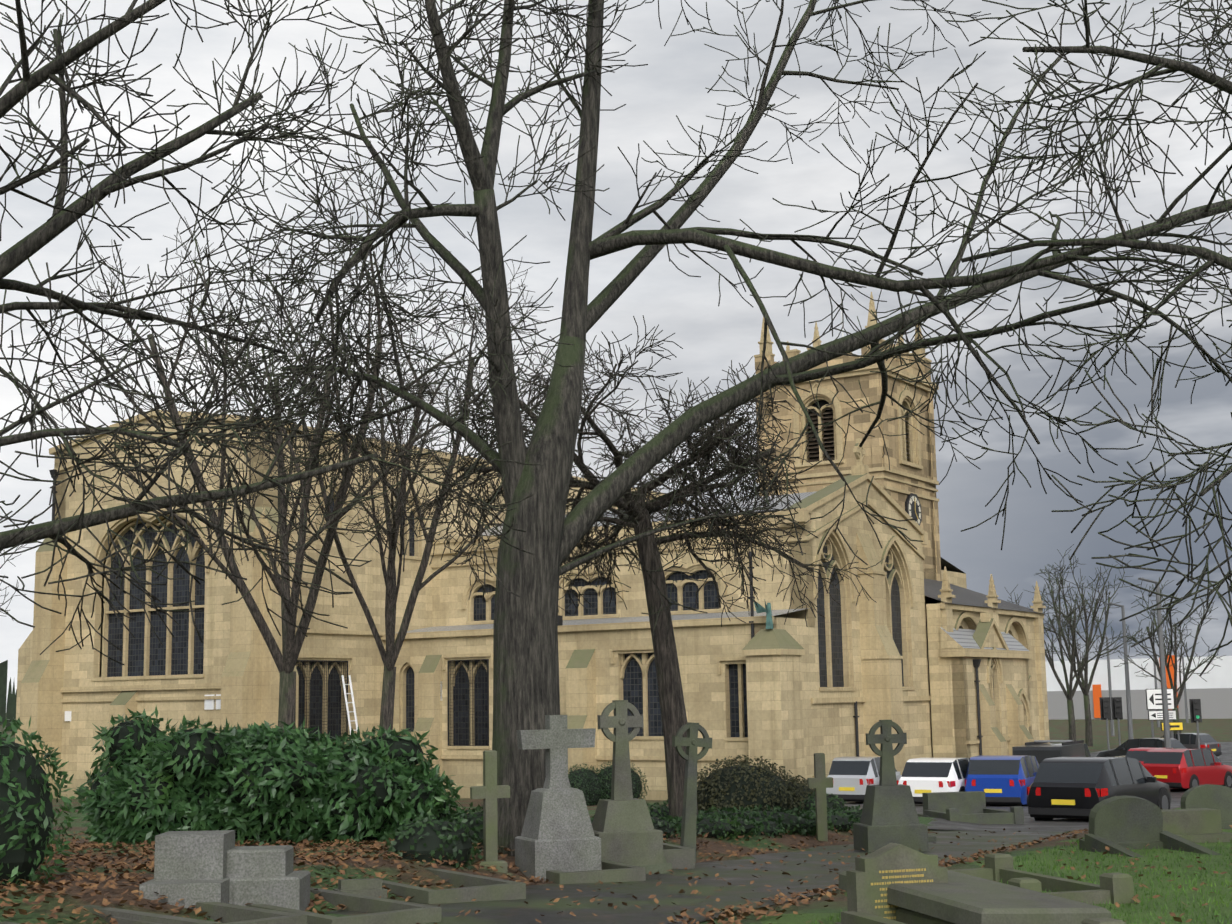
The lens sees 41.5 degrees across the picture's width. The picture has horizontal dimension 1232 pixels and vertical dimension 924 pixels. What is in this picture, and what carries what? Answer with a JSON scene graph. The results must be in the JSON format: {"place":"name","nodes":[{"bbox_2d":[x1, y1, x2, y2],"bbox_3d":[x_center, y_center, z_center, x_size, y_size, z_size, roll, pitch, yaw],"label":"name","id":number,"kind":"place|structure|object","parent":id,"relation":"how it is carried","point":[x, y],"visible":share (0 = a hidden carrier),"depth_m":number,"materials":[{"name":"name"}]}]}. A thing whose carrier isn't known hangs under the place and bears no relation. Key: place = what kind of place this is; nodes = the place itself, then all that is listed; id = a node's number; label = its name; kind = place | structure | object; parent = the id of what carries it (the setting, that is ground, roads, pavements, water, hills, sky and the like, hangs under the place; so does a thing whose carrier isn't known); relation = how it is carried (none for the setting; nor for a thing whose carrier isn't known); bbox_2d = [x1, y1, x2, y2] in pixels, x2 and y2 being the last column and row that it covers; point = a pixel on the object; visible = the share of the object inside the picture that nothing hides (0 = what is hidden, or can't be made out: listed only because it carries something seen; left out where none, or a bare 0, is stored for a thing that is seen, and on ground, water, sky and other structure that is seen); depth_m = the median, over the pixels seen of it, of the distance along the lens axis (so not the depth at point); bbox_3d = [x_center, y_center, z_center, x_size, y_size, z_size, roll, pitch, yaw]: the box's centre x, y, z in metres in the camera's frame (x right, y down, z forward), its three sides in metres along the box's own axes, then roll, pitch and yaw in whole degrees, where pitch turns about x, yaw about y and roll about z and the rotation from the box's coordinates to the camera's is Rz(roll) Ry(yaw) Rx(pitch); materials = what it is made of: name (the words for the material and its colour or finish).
{"place":"outdoors","nodes":[
{"label":"outdoors","id":0,"kind":"place"},
{"bbox_2d":[0,719,1231,923],"bbox_3d":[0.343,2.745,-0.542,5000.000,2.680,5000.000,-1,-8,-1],"label":"ground","id":1,"kind":"structure","parent":0,"point":[1218,729],"depth_m":16.59,"materials":[{"name":"green plant"}]},
{"bbox_2d":[0,660,16,730],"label":"treeline","id":2,"kind":"object","parent":1,"relation":"on","point":[9,712],"visible":0.1,"depth_m":412.84,"materials":[{"name":"green plant"}]},
{"bbox_2d":[0,521,30,620],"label":"tree","id":3,"kind":"object","parent":1,"relation":"on","point":[3,603],"visible":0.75,"depth_m":94.26,"materials":[{"name":"brown plant"}]},
{"bbox_2d":[0,716,77,887],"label":"shrub","id":4,"kind":"object","parent":1,"relation":"on","point":[27,813],"visible":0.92,"depth_m":13.63,"materials":[{"name":"green plant"}]},
{"bbox_2d":[0,905,221,923],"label":"kerb","id":5,"kind":"structure","parent":1,"relation":"on","point":[143,916],"depth_m":12.02,"materials":[{"name":"grey stone"}]},
{"bbox_2d":[139,830,234,909],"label":"granite headstone","id":6,"kind":"structure","parent":1,"relation":"on","point":[190,868],"depth_m":13.39,"materials":[{"name":"grey stone"}]},
{"bbox_2d":[96,902,306,923],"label":"kerb","id":7,"kind":"structure","parent":1,"relation":"on","point":[232,914],"depth_m":12.47,"materials":[{"name":"grey stone"}]},
{"bbox_2d":[31,155,488,731],"bbox_3d":[-7.923,0.706,37.101,10.311,15.442,8.171,-5,-9,26],"label":"tree","id":8,"kind":"object","parent":1,"relation":"on","point":[285,659],"visible":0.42,"depth_m":37.27,"materials":[{"name":"brown plant"}]},
{"bbox_2d":[226,845,309,910],"bbox_3d":[-3.036,3.780,13.683,0.830,1.043,0.581,-1,-8,-2],"label":"stepped plinth","id":9,"kind":"object","parent":1,"relation":"on","point":[267,875],"visible":0.65,"depth_m":13.53,"materials":[{"name":"stone"}]},
{"bbox_2d":[73,706,467,846],"bbox_3d":[-4.388,4.076,20.532,4.993,2.065,2.674,-1,-8,-1],"label":"laurel shrub","id":10,"kind":"object","parent":1,"relation":"on","point":[261,782],"visible":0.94,"depth_m":19.82,"materials":[{"name":"green plant"}]},
{"bbox_2d":[0,0,542,664],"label":"tree","id":11,"kind":"object","parent":1,"relation":"on","point":[56,224],"visible":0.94,"depth_m":16.31,"materials":[{"name":"brown plant"}]},
{"bbox_2d":[247,887,441,923],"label":"kerb","id":12,"kind":"structure","parent":1,"relation":"on","point":[384,911],"depth_m":12.97,"materials":[{"name":"grey stone"}]},
{"bbox_2d":[333,878,386,898],"bbox_3d":[-2.299,4.142,14.567,0.430,0.785,0.286,4,-11,-21],"label":"headstone","id":13,"kind":"object","parent":1,"relation":"on","point":[372,887],"visible":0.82,"depth_m":14.55,"materials":[{"name":"grey stone"}]},
{"bbox_2d":[199,254,589,734],"bbox_3d":[-5.013,1.805,40.407,8.697,14.347,9.555,5,-10,-36],"label":"tree","id":14,"kind":"object","parent":1,"relation":"on","point":[389,655],"visible":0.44,"depth_m":39.62,"materials":[{"name":"brown plant"}]},
{"bbox_2d":[382,867,525,903],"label":"kerb","id":15,"kind":"structure","parent":1,"relation":"on","point":[480,888],"depth_m":14.89,"materials":[{"name":"grey stone"}]},
{"bbox_2d":[470,750,512,874],"bbox_3d":[-1.348,3.910,17.458,0.422,1.605,0.338,2,-9,-20],"label":"cross gravestone","id":16,"kind":"object","parent":1,"relation":"on","point":[490,791],"visible":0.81,"depth_m":17.44,"materials":[{"name":"stone"}]},
{"bbox_2d":[15,292,1049,799],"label":"church","id":17,"kind":"structure","parent":1,"relation":"on","point":[929,652],"depth_m":63.94,"materials":[{"name":"stone"}]},
{"bbox_2d":[515,715,601,880],"bbox_3d":[-0.639,3.821,17.683,0.878,2.115,0.636,3,-9,-23],"label":"granite cross","id":18,"kind":"object","parent":1,"relation":"on","point":[557,833],"visible":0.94,"depth_m":17.51,"materials":[{"name":"grey stone"}]},
{"bbox_2d":[546,860,645,883],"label":"kerb","id":19,"kind":"structure","parent":1,"relation":"on","point":[610,871],"depth_m":17.14,"materials":[{"name":"grey stone"}]},
{"bbox_2d":[568,760,648,805],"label":"dark shrub","id":20,"kind":"object","parent":1,"relation":"on","point":[592,785],"visible":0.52,"depth_m":50.49,"materials":[{"name":"green plant"}]},
{"bbox_2d":[381,791,848,869],"bbox_3d":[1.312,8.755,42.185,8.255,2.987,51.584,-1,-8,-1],"label":"ivy shrub","id":21,"kind":"object","parent":1,"relation":"on","point":[459,837],"visible":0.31,"depth_m":17.06,"materials":[{"name":"green plant"}]},
{"bbox_2d":[0,808,1231,923],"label":"leaf litter","id":22,"kind":"object","parent":1,"relation":"on","point":[729,911],"visible":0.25,"depth_m":15.44,"materials":[{"name":"brown plant"}]},
{"bbox_2d":[592,700,662,865],"bbox_3d":[0.067,3.842,18.801,0.766,2.154,0.618,2,-9,-18],"label":"celtic cross gravestone","id":23,"kind":"object","parent":1,"relation":"on","point":[625,831],"visible":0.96,"depth_m":18.60,"materials":[{"name":"grey stone"}]},
{"bbox_2d":[380,315,882,818],"bbox_3d":[0.436,1.974,25.579,7.192,8.023,6.150,4,-10,-30],"label":"leaning tree","id":24,"kind":"object","parent":1,"relation":"on","point":[634,509],"visible":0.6,"depth_m":25.07,"materials":[{"name":"brown plant"}]},
{"bbox_2d":[639,856,672,873],"bbox_3d":[0.364,4.879,18.500,0.536,0.831,0.286,-1,-15,-18],"label":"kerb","id":25,"kind":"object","parent":1,"relation":"on","point":[664,867],"visible":0.06,"depth_m":18.46,"materials":[{"name":"stone"}]},
{"bbox_2d":[663,843,694,868],"bbox_3d":[0.146,5.094,20.107,0.950,0.720,2.000,2,-9,-20],"label":"gravestone","id":26,"kind":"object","parent":1,"relation":"on","point":[679,857],"depth_m":19.34,"materials":[{"name":"grey stone"}]},
{"bbox_2d":[672,722,711,863],"bbox_3d":[0.935,4.247,20.475,0.527,1.909,0.111,7,-11,-23],"label":"celtic cross gravestone","id":27,"kind":"object","parent":1,"relation":"on","point":[692,742],"visible":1,"depth_m":20.49,"materials":[{"name":"stone"}]},
{"bbox_2d":[161,0,1231,856],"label":"tree","id":28,"kind":"object","parent":1,"relation":"on","point":[525,658],"visible":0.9,"depth_m":19.54,"materials":[{"name":"brown plant"}]},
{"bbox_2d":[590,799,862,839],"bbox_3d":[1.511,5.821,25.934,3.468,1.030,8.131,-6,-10,32],"label":"ivy shrub","id":29,"kind":"object","parent":1,"relation":"on","point":[735,821],"visible":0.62,"depth_m":25.12,"materials":[{"name":"green plant"}]},
{"bbox_2d":[697,755,826,813],"bbox_3d":[2.723,6.532,31.601,2.993,1.676,1.951,-1,-8,-1],"label":"ivy mound","id":30,"kind":"object","parent":1,"relation":"on","point":[744,784],"visible":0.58,"depth_m":31.12,"materials":[{"name":"green plant"}]},
{"bbox_2d":[807,753,832,840],"bbox_3d":[3.200,5.316,25.398,0.385,1.517,0.117,0,-8,-5],"label":"cross gravestone","id":31,"kind":"object","parent":1,"relation":"on","point":[820,782],"visible":0.92,"depth_m":25.37,"materials":[{"name":"stone"}]},
{"bbox_2d":[853,720,928,851],"bbox_3d":[3.932,4.809,23.460,0.881,2.155,0.711,0,-8,-9],"label":"celtic cross gravestone","id":32,"kind":"object","parent":1,"relation":"on","point":[889,814],"visible":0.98,"depth_m":23.22,"materials":[{"name":"stone"}]},
{"bbox_2d":[850,829,936,841],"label":"kerb","id":33,"kind":"structure","parent":1,"relation":"on","point":[931,838],"depth_m":25.90,"materials":[{"name":"stone"}]},
{"bbox_2d":[896,908,954,923],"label":"kerb","id":34,"kind":"structure","parent":1,"relation":"on","point":[906,916],"depth_m":11.63,"materials":[{"name":"stone"}]},
{"bbox_2d":[917,791,1023,823],"bbox_3d":[7.377,7.549,34.123,1.619,1.148,1.950,1,-8,-12],"label":"headstone","id":35,"kind":"object","parent":1,"relation":"on","point":[968,806],"visible":0.5,"depth_m":34.54,"materials":[{"name":"stone"}]},
{"bbox_2d":[838,870,1110,923],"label":"ledger slab","id":36,"kind":"structure","parent":1,"relation":"on","point":[959,898],"depth_m":11.20,"materials":[{"name":"grey stone"}]},
{"bbox_2d":[835,843,1126,923],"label":"headstone","id":37,"kind":"object","parent":1,"relation":"on","point":[872,877],"visible":0.6,"depth_m":11.91,"materials":[{"name":"stone"}]},
{"bbox_2d":[811,828,1231,923],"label":"grass tufts","id":38,"kind":"object","parent":1,"relation":"on","point":[1216,912],"visible":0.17,"depth_m":16.07,"materials":[{"name":"plant"}]},
{"bbox_2d":[947,853,1133,904],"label":"kerb","id":39,"kind":"structure","parent":1,"relation":"on","point":[1117,887],"depth_m":14.21,"materials":[{"name":"stone"}]},
{"bbox_2d":[851,0,1231,675],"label":"tree","id":40,"kind":"object","parent":1,"relation":"on","point":[1203,76],"visible":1,"depth_m":16.09,"materials":[{"name":"brown plant"}]},
{"bbox_2d":[1005,562,1129,740],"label":"tree","id":41,"kind":"object","parent":1,"relation":"on","point":[1069,693],"visible":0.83,"depth_m":107.14,"materials":[{"name":"brown plant"}]},
{"bbox_2d":[1019,544,1148,745],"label":"tree","id":42,"kind":"object","parent":1,"relation":"on","point":[1084,685],"visible":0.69,"depth_m":115.31,"materials":[{"name":"brown plant"}]},
{"bbox_2d":[1099,697,1111,750],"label":"traffic signal","id":43,"kind":"object","parent":1,"relation":"on","point":[1105,708],"visible":0.98,"depth_m":91.07,"materials":[{"name":"grey metal"}]},
{"bbox_2d":[1096,635,1114,735],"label":"street lamp","id":44,"kind":"object","parent":1,"relation":"on","point":[1110,695],"visible":0.65,"depth_m":139.00,"materials":[{"name":"grey metal"}]},
{"bbox_2d":[1108,602,1133,738],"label":"street lamp","id":45,"kind":"object","parent":1,"relation":"on","point":[1129,713],"visible":0.85,"depth_m":104.26,"materials":[{"name":"grey metal"}]},
{"bbox_2d":[1045,655,1231,719],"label":"retail shed","id":46,"kind":"structure","parent":1,"relation":"on","point":[1213,693],"depth_m":218.46,"materials":[{"name":"grey metal"}]},
{"bbox_2d":[1079,795,1221,856],"bbox_3d":[6.384,4.690,18.823,1.271,1.233,2.174,1,1,-13],"label":"round headstone","id":47,"kind":"object","parent":1,"relation":"on","point":[1118,825],"visible":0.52,"depth_m":19.63,"materials":[{"name":"stone"}]},
{"bbox_2d":[1144,646,1159,726],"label":"street lamp","id":48,"kind":"object","parent":1,"relation":"on","point":[1158,721],"visible":0.48,"depth_m":169.00,"materials":[{"name":"grey metal"}]},
{"bbox_2d":[1138,578,1170,747],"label":"street lamp","id":49,"kind":"object","parent":1,"relation":"on","point":[1167,738],"visible":0.83,"depth_m":81.42,"materials":[{"name":"grey metal"}]},
{"bbox_2d":[1146,688,1173,737],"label":"road sign directions","id":50,"kind":"object","parent":1,"relation":"on","point":[1153,699],"visible":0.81,"depth_m":89.27,"materials":[{"name":"grey metal"}]},
{"bbox_2d":[1148,710,1176,737],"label":"road sign directions","id":51,"kind":"object","parent":1,"relation":"on","point":[1155,715],"visible":0.69,"depth_m":89.16,"materials":[{"name":"grey metal"}]},
{"bbox_2d":[1114,578,1224,733],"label":"tree","id":52,"kind":"object","parent":1,"relation":"on","point":[1187,672],"visible":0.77,"depth_m":103.12,"materials":[{"name":"brown plant"}]},
{"bbox_2d":[1177,655,1188,722],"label":"street lamp","id":53,"kind":"object","parent":1,"relation":"on","point":[1186,707],"visible":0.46,"depth_m":188.65,"materials":[{"name":"grey metal"}]},
{"bbox_2d":[1161,808,1231,842],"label":"gravestone","id":54,"kind":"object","parent":1,"relation":"on","point":[1199,825],"depth_m":20.73,"materials":[{"name":"stone"}]},
{"bbox_2d":[1180,784,1231,828],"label":"headstone","id":55,"kind":"object","parent":1,"relation":"on","point":[1213,796],"visible":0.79,"depth_m":23.06,"materials":[{"name":"stone"}]},
{"bbox_2d":[0,0,1231,707],"label":"sky","id":56,"kind":"structure","parent":0,"point":[674,80],"materials":[{"name":"grey"}]},
{"bbox_2d":[325,829,1088,923],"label":"path","id":57,"kind":"structure","parent":0,"point":[521,911],"depth_m":16.02,"materials":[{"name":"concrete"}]},
{"bbox_2d":[840,742,1231,830],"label":"road","id":58,"kind":"structure","parent":0,"point":[1065,824],"depth_m":33.56,"materials":[{"name":"grey asphalt"}]},
{"bbox_2d":[826,757,901,801],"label":"silver hatchback car","id":59,"kind":"object","parent":58,"relation":"on","point":[853,777],"visible":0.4,"depth_m":51.10,"materials":[{"name":"white paint"}]},
{"bbox_2d":[897,758,969,803],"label":"white hatchback car","id":60,"kind":"object","parent":58,"relation":"on","point":[919,776],"visible":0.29,"depth_m":47.96,"materials":[{"name":"white paint"}]},
{"bbox_2d":[964,755,1039,805],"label":"blue suv","id":61,"kind":"object","parent":58,"relation":"on","point":[1004,779],"visible":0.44,"depth_m":47.36,"materials":[{"name":"blue paint"}]},
{"bbox_2d":[1012,740,1090,764],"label":"car","id":62,"kind":"object","parent":58,"relation":"on","point":[1039,750],"visible":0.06,"depth_m":57.40,"materials":[{"name":"grey paint"}]},
{"bbox_2d":[1027,757,1171,819],"bbox_3d":[10.847,7.307,36.309,2.130,1.447,4.352,-7,-11,38],"label":"black car","id":63,"kind":"object","parent":58,"relation":"on","point":[1071,787],"visible":0.71,"depth_m":34.95,"materials":[{"name":"black paint"}]},
{"bbox_2d":[1111,697,1122,745],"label":"traffic signal","id":64,"kind":"object","parent":58,"relation":"on","point":[1116,705],"visible":0.96,"depth_m":92.09,"materials":[{"name":"grey metal"}]},
{"bbox_2d":[1096,738,1186,756],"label":"grey car","id":65,"kind":"object","parent":58,"relation":"on","point":[1123,748],"visible":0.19,"depth_m":82.22,"materials":[{"name":"grey paint"}]},
{"bbox_2d":[1125,748,1176,764],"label":"red car","id":66,"kind":"object","parent":58,"relation":"on","point":[1138,754],"visible":0.04,"depth_m":67.19,"materials":[{"name":"red paint"}]},
{"bbox_2d":[1161,722,1182,741],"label":"road sign","id":67,"kind":"object","parent":58,"relation":"on","point":[1176,726],"visible":0.52,"depth_m":87.10,"materials":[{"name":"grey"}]},
{"bbox_2d":[1143,749,1231,789],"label":"red car","id":68,"kind":"object","parent":58,"relation":"on","point":[1187,769],"visible":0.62,"depth_m":61.83,"materials":[{"name":"red paint"}]},
{"bbox_2d":[1160,733,1221,755],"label":"grey car","id":69,"kind":"object","parent":58,"relation":"on","point":[1189,741],"visible":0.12,"depth_m":89.52,"materials":[{"name":"grey paint"}]},
{"bbox_2d":[1189,699,1201,748],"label":"traffic signal","id":70,"kind":"object","parent":58,"relation":"on","point":[1195,712],"visible":0.98,"depth_m":87.16,"materials":[{"name":"grey"}]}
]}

